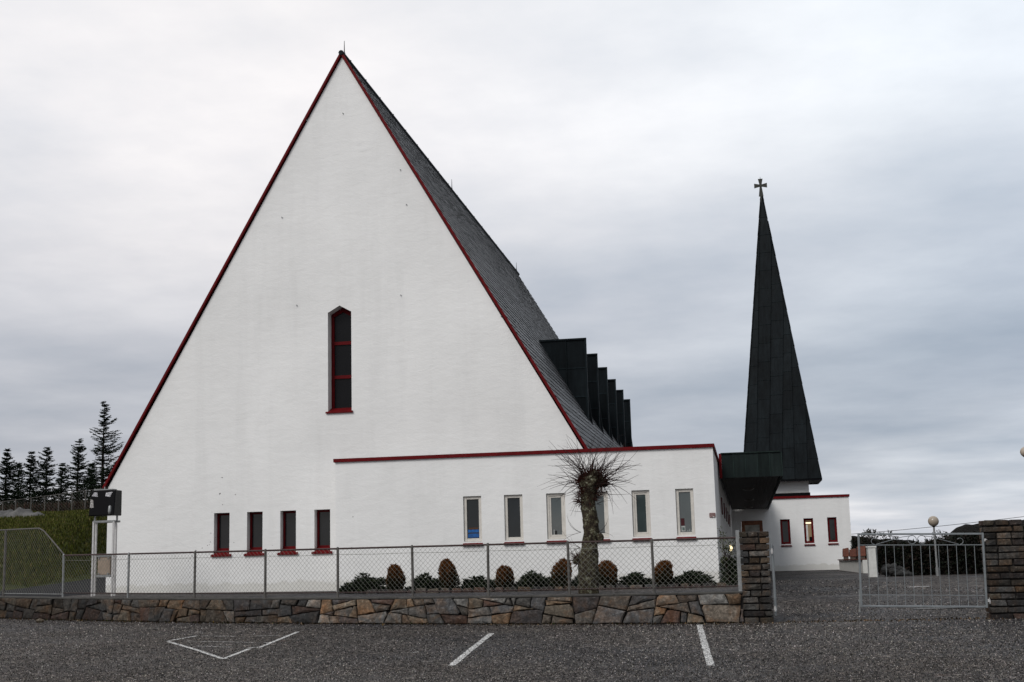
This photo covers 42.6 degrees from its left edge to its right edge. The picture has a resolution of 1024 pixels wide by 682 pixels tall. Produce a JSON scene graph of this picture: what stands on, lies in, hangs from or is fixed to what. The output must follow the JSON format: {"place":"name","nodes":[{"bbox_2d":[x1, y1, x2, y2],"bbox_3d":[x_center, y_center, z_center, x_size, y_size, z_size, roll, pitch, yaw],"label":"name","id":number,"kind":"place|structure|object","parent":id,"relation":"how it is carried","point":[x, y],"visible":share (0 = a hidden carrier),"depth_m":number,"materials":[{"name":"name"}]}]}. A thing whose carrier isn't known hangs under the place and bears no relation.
{"place":"outdoors","nodes":[
{"label":"outdoors","id":0,"kind":"place"},
{"bbox_2d":[0,508,106,589],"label":"grass hill","id":1,"kind":"structure","parent":0,"point":[65,579],"depth_m":50.38,"materials":[{"name":"green plant"}]},
{"bbox_2d":[0,448,36,506],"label":"spruce tree","id":2,"kind":"object","parent":1,"relation":"on","point":[8,470],"visible":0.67,"depth_m":75.94,"materials":[{"name":"green plant"}]},
{"bbox_2d":[8,462,33,505],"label":"spruce tree","id":3,"kind":"object","parent":1,"relation":"on","point":[20,484],"visible":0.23,"depth_m":86.56,"materials":[{"name":"green plant"}]},
{"bbox_2d":[0,507,44,517],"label":"rock outcrop","id":4,"kind":"object","parent":1,"relation":"on","point":[18,512],"visible":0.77,"depth_m":60.12,"materials":[{"name":"grey stone"}]},
{"bbox_2d":[13,451,43,503],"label":"spruce tree","id":5,"kind":"object","parent":1,"relation":"on","point":[28,481],"visible":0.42,"depth_m":79.91,"materials":[{"name":"green plant"}]},
{"bbox_2d":[15,447,67,506],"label":"spruce tree","id":6,"kind":"object","parent":1,"relation":"on","point":[45,465],"visible":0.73,"depth_m":77.52,"materials":[{"name":"green plant"}]},
{"bbox_2d":[0,499,89,510],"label":"undergrowth","id":7,"kind":"object","parent":1,"relation":"on","point":[38,507],"visible":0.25,"depth_m":67.33,"materials":[{"name":"green plant"}]},
{"bbox_2d":[1,488,102,511],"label":"wire fence","id":8,"kind":"object","parent":1,"relation":"on","point":[71,501],"visible":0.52,"depth_m":66.09,"materials":[{"name":"grey metal"}]},
{"bbox_2d":[49,463,74,502],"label":"spruce tree","id":9,"kind":"object","parent":1,"relation":"on","point":[63,471],"visible":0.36,"depth_m":83.93,"materials":[{"name":"green plant"}]},
{"bbox_2d":[59,438,96,502],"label":"spruce tree","id":10,"kind":"object","parent":1,"relation":"on","point":[77,458],"visible":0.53,"depth_m":77.39,"materials":[{"name":"green plant"}]},
{"bbox_2d":[68,462,99,501],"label":"spruce tree","id":11,"kind":"object","parent":1,"relation":"on","point":[91,464],"visible":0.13,"depth_m":83.54,"materials":[{"name":"green plant"}]},
{"bbox_2d":[73,401,123,501],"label":"spruce tree","id":12,"kind":"object","parent":1,"relation":"on","point":[103,458],"visible":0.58,"depth_m":75.10,"materials":[{"name":"green plant"}]},
{"bbox_2d":[0,577,108,595],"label":"dark path","id":13,"kind":"structure","parent":0,"point":[79,587],"depth_m":38.19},
{"bbox_2d":[0,570,1023,681],"bbox_3d":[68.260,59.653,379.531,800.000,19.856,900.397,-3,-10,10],"label":"asphalt ground","id":14,"kind":"structure","parent":0,"point":[796,577],"depth_m":21.42,"materials":[{"name":"grey asphalt"}]},
{"bbox_2d":[36,618,43,622],"bbox_3d":[-10.898,6.474,30.308,0.187,0.140,0.257,2,-10,-17],"label":"loose stone","id":15,"kind":"object","parent":14,"relation":"on","point":[39,620],"visible":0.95,"depth_m":30.22,"materials":[{"name":"beige stone"}]},
{"bbox_2d":[89,487,121,595],"bbox_3d":[-10.250,5.047,33.028,0.678,2.743,0.494,-3,-10,10],"label":"display stand","id":16,"kind":"object","parent":14,"relation":"on","point":[105,502],"visible":0.8,"depth_m":32.97,"materials":[{"name":"metal"}]},
{"bbox_2d":[167,632,297,658],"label":"parking bay lines","id":17,"kind":"object","parent":14,"relation":"on","point":[169,641],"visible":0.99,"depth_m":21.60,"materials":[{"name":"paint"}]},
{"bbox_2d":[208,635,279,646],"bbox_3d":[-4.930,5.272,23.083,1.694,0.066,2.799,-1,-10,-2],"label":"faded paint line","id":18,"kind":"object","parent":14,"relation":"on","point":[253,642],"visible":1,"depth_m":22.53,"materials":[{"name":"grey paint"}]},
{"bbox_2d":[2,617,735,625],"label":"leaf litter","id":19,"kind":"object","parent":14,"relation":"on","point":[361,623],"visible":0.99,"depth_m":26.46,"materials":[{"name":"brown plant"}]},
{"bbox_2d":[0,591,744,623],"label":"stone wall","id":20,"kind":"structure","parent":14,"relation":"on","point":[684,607],"depth_m":26.14,"materials":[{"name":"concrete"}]},
{"bbox_2d":[0,528,741,597],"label":"chain link fence","id":21,"kind":"object","parent":20,"relation":"on","point":[568,571],"visible":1,"depth_m":26.76,"materials":[{"name":"metal"}]},
{"bbox_2d":[102,41,643,592],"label":"church","id":22,"kind":"structure","parent":14,"relation":"on","point":[368,295],"depth_m":35.97,"materials":[{"name":"white paint"}]},
{"bbox_2d":[210,513,230,556],"bbox_3d":[-7.847,5.269,35.664,0.585,1.171,0.330,-3,-10,10],"label":"window","id":23,"kind":"structure","parent":22,"relation":"in","point":[223,519],"depth_m":35.80,"materials":[{"name":"black glass"}]},
{"bbox_2d":[244,512,263,555],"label":"window","id":24,"kind":"structure","parent":22,"relation":"in","point":[256,518],"depth_m":35.64,"materials":[{"name":"black glass"}]},
{"bbox_2d":[277,511,297,554],"bbox_3d":[-5.992,5.167,35.346,0.582,1.171,0.330,-3,-10,10],"label":"window","id":25,"kind":"structure","parent":22,"relation":"in","point":[289,517],"depth_m":35.47,"materials":[{"name":"black glass"}]},
{"bbox_2d":[311,510,331,553],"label":"window","id":26,"kind":"structure","parent":22,"relation":"in","point":[323,516],"depth_m":35.32,"materials":[{"name":"black glass"}]},
{"bbox_2d":[325,308,352,413],"bbox_3d":[-4.677,0.517,35.925,0.766,2.964,0.430,-3,-10,10],"label":"window","id":27,"kind":"structure","parent":22,"relation":"in","point":[341,365],"depth_m":36.09,"materials":[{"name":"black glass"}]},
{"bbox_2d":[449,633,493,664],"bbox_3d":[-0.595,4.784,20.499,0.120,0.138,5.404,-2,-10,5],"label":"parking line","id":28,"kind":"object","parent":14,"relation":"on","point":[458,660],"visible":1,"depth_m":19.96,"materials":[{"name":"paint"}]},
{"bbox_2d":[366,582,725,593],"bbox_3d":[0.697,5.647,29.857,8.294,0.192,0.212,-3,-10,10],"label":"bed edging","id":29,"kind":"object","parent":14,"relation":"on","point":[574,587],"visible":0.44,"depth_m":29.85,"materials":[{"name":"stone"}]},
{"bbox_2d":[333,443,782,590],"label":"annex building","id":30,"kind":"structure","parent":14,"relation":"on","point":[679,491],"depth_m":33.34,"materials":[{"name":"white paint"}]},
{"bbox_2d":[463,496,482,543],"bbox_3d":[-0.998,4.586,33.425,0.530,1.251,0.180,-3,-10,10],"label":"window","id":31,"kind":"structure","parent":30,"relation":"in","point":[472,504],"depth_m":33.47,"materials":[{"name":"grey glass"}]},
{"bbox_2d":[504,495,523,542],"bbox_3d":[0.049,4.528,33.245,0.535,1.251,0.180,-3,-10,10],"label":"window","id":32,"kind":"structure","parent":30,"relation":"in","point":[513,503],"depth_m":33.29,"materials":[{"name":"grey glass"}]},
{"bbox_2d":[547,493,566,541],"bbox_3d":[1.117,4.469,33.063,0.538,1.251,0.180,-3,-10,10],"label":"window","id":33,"kind":"structure","parent":30,"relation":"in","point":[556,517],"depth_m":33.11,"materials":[{"name":"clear glass"}]},
{"bbox_2d":[595,492,609,539],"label":"window","id":34,"kind":"structure","parent":30,"relation":"in","point":[602,510],"depth_m":32.91,"materials":[{"name":"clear glass"}]},
{"bbox_2d":[632,490,650,539],"bbox_3d":[3.226,4.352,32.702,0.508,1.251,0.180,-3,-10,10],"label":"window","id":35,"kind":"structure","parent":30,"relation":"in","point":[641,509],"depth_m":32.75,"materials":[{"name":"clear glass"}]},
{"bbox_2d":[675,489,695,537],"bbox_3d":[4.296,4.293,32.519,0.503,1.251,0.180,-3,-10,10],"label":"window","id":36,"kind":"structure","parent":30,"relation":"in","point":[684,497],"depth_m":32.57,"materials":[{"name":"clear glass"}]},
{"bbox_2d":[393,582,722,590],"bbox_3d":[1.011,5.869,31.318,8.000,0.084,2.880,-3,-10,10],"label":"planting bed","id":37,"kind":"object","parent":14,"relation":"on","point":[563,588],"visible":0.1,"depth_m":30.05,"materials":[{"name":"soil"}]},
{"bbox_2d":[339,572,386,593],"bbox_3d":[-3.543,5.756,31.263,1.323,0.507,0.974,-3,-10,10],"label":"shrub","id":38,"kind":"object","parent":37,"relation":"on","point":[367,583],"visible":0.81,"depth_m":31.10,"materials":[{"name":"green plant"}]},
{"bbox_2d":[385,563,406,589],"bbox_3d":[-2.755,5.613,31.081,0.538,0.734,0.491,-8,-12,34],"label":"round conifer","id":39,"kind":"object","parent":37,"relation":"on","point":[391,582],"visible":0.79,"depth_m":30.96,"materials":[{"name":"brown plant"}]},
{"bbox_2d":[404,572,441,589],"bbox_3d":[-2.044,5.742,31.288,1.011,0.486,0.860,2,-10,-19],"label":"shrub","id":40,"kind":"object","parent":37,"relation":"on","point":[428,584],"visible":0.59,"depth_m":31.09,"materials":[{"name":"green plant"}]},
{"bbox_2d":[437,558,461,589],"bbox_3d":[-1.456,5.508,30.868,0.590,0.819,0.507,-3,-10,10],"label":"round conifer","id":41,"kind":"object","parent":37,"relation":"on","point":[444,582],"visible":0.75,"depth_m":30.74,"materials":[{"name":"brown plant"}]},
{"bbox_2d":[459,575,495,588],"bbox_3d":[-0.787,5.744,31.162,1.087,0.390,1.061,-3,-10,10],"label":"shrub","id":42,"kind":"object","parent":37,"relation":"on","point":[469,582],"visible":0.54,"depth_m":30.92,"materials":[{"name":"green plant"}]},
{"bbox_2d":[494,565,514,587],"bbox_3d":[-0.189,5.525,30.628,0.508,0.651,0.560,-3,-10,10],"label":"round conifer","id":43,"kind":"object","parent":37,"relation":"on","point":[507,574],"visible":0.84,"depth_m":30.51,"materials":[{"name":"brown plant"}]},
{"bbox_2d":[513,570,552,588],"bbox_3d":[0.511,5.618,30.902,1.148,0.496,1.106,-3,-10,10],"label":"shrub","id":44,"kind":"object","parent":37,"relation":"on","point":[538,580],"visible":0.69,"depth_m":30.62,"materials":[{"name":"green plant"}]},
{"bbox_2d":[549,558,571,587],"bbox_3d":[1.140,5.361,30.220,0.537,0.781,0.522,-3,-10,10],"label":"round conifer","id":45,"kind":"object","parent":37,"relation":"on","point":[559,568],"visible":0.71,"depth_m":30.07,"materials":[{"name":"brown plant"}]},
{"bbox_2d":[571,575,578,588],"bbox_3d":[1.562,5.595,30.457,0.621,0.348,1.067,-3,-10,10],"label":"shrub","id":46,"kind":"object","parent":37,"relation":"on","point":[575,581],"visible":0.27,"depth_m":30.40,"materials":[{"name":"green plant"}]},
{"bbox_2d":[598,560,617,587],"bbox_3d":[2.156,5.340,30.025,0.564,0.710,0.565,-3,-10,10],"label":"round conifer","id":47,"kind":"object","parent":37,"relation":"on","point":[608,568],"visible":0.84,"depth_m":29.87,"materials":[{"name":"brown plant"}]},
{"bbox_2d":[618,572,651,587],"bbox_3d":[2.904,5.515,30.348,1.117,0.406,0.945,-3,-10,10],"label":"shrub","id":48,"kind":"object","parent":37,"relation":"on","point":[632,577],"visible":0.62,"depth_m":30.16,"materials":[{"name":"green plant"}]},
{"bbox_2d":[654,559,673,586],"bbox_3d":[3.436,5.288,29.793,0.514,0.672,0.540,-3,-10,10],"label":"round conifer","id":49,"kind":"object","parent":37,"relation":"on","point":[662,577],"visible":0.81,"depth_m":29.67,"materials":[{"name":"brown plant"}]},
{"bbox_2d":[671,569,718,585],"bbox_3d":[4.146,5.432,30.060,1.110,0.412,0.892,-9,-12,38],"label":"shrub","id":50,"kind":"object","parent":37,"relation":"on","point":[685,577],"visible":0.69,"depth_m":29.87,"materials":[{"name":"green plant"}]},
{"bbox_2d":[537,434,639,593],"bbox_3d":[1.595,3.433,26.275,2.160,3.490,1.425,-3,-10,10],"label":"pollarded tree","id":51,"kind":"object","parent":14,"relation":"on","point":[591,480],"visible":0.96,"depth_m":26.17,"materials":[{"name":"twig bark"},{"name":"bark"},{"name":"leaf"}]},
{"bbox_2d":[697,625,713,664],"bbox_3d":[3.008,4.708,20.559,0.116,0.181,7.075,-3,-10,7],"label":"parking line","id":52,"kind":"object","parent":14,"relation":"on","point":[703,638],"visible":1,"depth_m":19.73,"materials":[{"name":"paint"}]},
{"bbox_2d":[717,526,737,584],"bbox_3d":[5.074,5.027,30.669,0.608,1.409,0.589,-3,-10,10],"label":"corner bush","id":53,"kind":"object","parent":14,"relation":"on","point":[727,573],"visible":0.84,"depth_m":30.54,"materials":[{"name":"green plant"}]},
{"bbox_2d":[739,531,773,622],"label":"gate pillar","id":54,"kind":"structure","parent":14,"relation":"on","point":[756,580],"depth_m":24.41,"materials":[{"name":"stone"}]},
{"bbox_2d":[771,544,776,615],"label":"metal gate","id":55,"kind":"structure","parent":54,"relation":"attached to","point":[774,582],"depth_m":24.43,"materials":[{"name":"metal"}]},
{"bbox_2d":[731,494,851,570],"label":"wing building","id":56,"kind":"structure","parent":14,"relation":"on","point":[810,532],"depth_m":62.90,"materials":[{"name":"white paint"}]},
{"bbox_2d":[741,520,762,531],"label":"door","id":57,"kind":"structure","parent":56,"relation":"in","point":[747,526],"depth_m":63.47,"materials":[{"name":"brown wood"}]},
{"bbox_2d":[780,519,791,546],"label":"window","id":58,"kind":"structure","parent":56,"relation":"in","point":[785,523],"depth_m":63.16,"materials":[{"name":"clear glass"}]},
{"bbox_2d":[803,518,814,545],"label":"window","id":59,"kind":"structure","parent":56,"relation":"in","point":[808,522],"depth_m":62.98,"materials":[{"name":"brown"}]},
{"bbox_2d":[827,517,838,544],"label":"window","id":60,"kind":"structure","parent":56,"relation":"in","point":[831,521],"depth_m":62.79,"materials":[{"name":"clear glass"}]},
{"bbox_2d":[838,558,867,572],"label":"wall","id":61,"kind":"structure","parent":14,"relation":"on","point":[851,565],"depth_m":52.66,"materials":[{"name":"concrete"}]},
{"bbox_2d":[842,548,848,558],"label":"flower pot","id":62,"kind":"object","parent":61,"relation":"on","point":[845,553],"visible":0.86,"depth_m":57.15,"materials":[{"name":"ceramic"}]},
{"bbox_2d":[849,548,856,558],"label":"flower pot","id":63,"kind":"object","parent":61,"relation":"on","point":[852,554],"visible":0.81,"depth_m":54.22,"materials":[{"name":"orange ceramic"}]},
{"bbox_2d":[856,546,865,558],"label":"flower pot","id":64,"kind":"object","parent":61,"relation":"on","point":[862,552],"visible":0.67,"depth_m":50.81,"materials":[{"name":"orange ceramic"}]},
{"bbox_2d":[849,536,878,560],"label":"dark bush","id":65,"kind":"object","parent":14,"relation":"on","point":[854,542],"visible":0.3,"depth_m":57.73,"materials":[{"name":"green plant"}]},
{"bbox_2d":[860,528,879,545],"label":"tree","id":66,"kind":"object","parent":14,"relation":"on","point":[869,538],"visible":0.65,"depth_m":55.55,"materials":[{"name":"green plant"}]},
{"bbox_2d":[865,546,877,576],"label":"white post","id":67,"kind":"object","parent":14,"relation":"on","point":[871,554],"visible":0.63,"depth_m":40.15,"materials":[{"name":"white concrete"}]},
{"bbox_2d":[878,530,897,540],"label":"tree","id":68,"kind":"object","parent":14,"relation":"on","point":[893,537],"visible":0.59,"depth_m":53.62,"materials":[{"name":"green plant"}]},
{"bbox_2d":[874,539,904,574],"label":"dark bush","id":69,"kind":"object","parent":14,"relation":"on","point":[891,545],"visible":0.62,"depth_m":43.99,"materials":[{"name":"green plant"}]},
{"bbox_2d":[881,563,912,575],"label":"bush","id":70,"kind":"object","parent":14,"relation":"on","point":[893,567],"visible":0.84,"depth_m":40.45,"materials":[{"name":"plant"}]},
{"bbox_2d":[900,539,932,574],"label":"dark bush","id":71,"kind":"object","parent":14,"relation":"on","point":[915,551],"visible":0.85,"depth_m":41.44,"materials":[{"name":"green plant"}]},
{"bbox_2d":[928,516,938,575],"bbox_3d":[12.716,6.200,39.406,0.317,1.880,0.317,-3,-10,10],"label":"globe lamp","id":72,"kind":"object","parent":14,"relation":"on","point":[933,521],"visible":0.98,"depth_m":39.40,"materials":[{"name":"metal"}]},
{"bbox_2d":[931,530,950,538],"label":"tree","id":73,"kind":"object","parent":14,"relation":"on","point":[941,535],"visible":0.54,"depth_m":66.45,"materials":[{"name":"green plant"}]},
{"bbox_2d":[924,535,959,574],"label":"dark bush","id":74,"kind":"object","parent":14,"relation":"on","point":[943,557],"visible":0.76,"depth_m":41.37,"materials":[{"name":"green plant"}]},
{"bbox_2d":[952,532,983,573],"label":"dark bush","id":75,"kind":"object","parent":14,"relation":"on","point":[970,555],"visible":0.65,"depth_m":41.22,"materials":[{"name":"green plant"}]},
{"bbox_2d":[978,519,1023,618],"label":"gate pillar","id":76,"kind":"structure","parent":14,"relation":"on","point":[1004,549],"depth_m":23.49,"materials":[{"name":"stone"}]},
{"bbox_2d":[857,533,990,611],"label":"metal gate","id":77,"kind":"structure","parent":76,"relation":"attached to","point":[987,600],"depth_m":23.75,"materials":[{"name":"metal"}]},
{"bbox_2d":[1020,447,1023,456],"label":"globe lamp","id":78,"kind":"object","parent":14,"relation":"on","point":[1022,451],"visible":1,"depth_m":29.38,"materials":[{"name":"glass"}]},
{"bbox_2d":[0,0,1023,541],"label":"sky","id":79,"kind":"structure","parent":0,"point":[614,152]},
{"bbox_2d":[744,179,821,496],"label":"bell tower","id":80,"kind":"structure","parent":0,"point":[777,417],"depth_m":65.47,"materials":[{"name":"black metal"}]},
{"bbox_2d":[851,536,917,570],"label":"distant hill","id":81,"kind":"structure","parent":0,"point":[911,541],"depth_m":137.14,"materials":[{"name":"plant"}]},
{"bbox_2d":[872,516,1023,532],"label":"overhead cable","id":82,"kind":"object","parent":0,"point":[944,525],"visible":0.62,"depth_m":85.57,"materials":[{"name":"black rubber"}]},
{"bbox_2d":[911,520,1023,574],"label":"hill","id":83,"kind":"structure","parent":0,"point":[969,528],"depth_m":95.99,"materials":[{"name":"green plant"}]}
]}

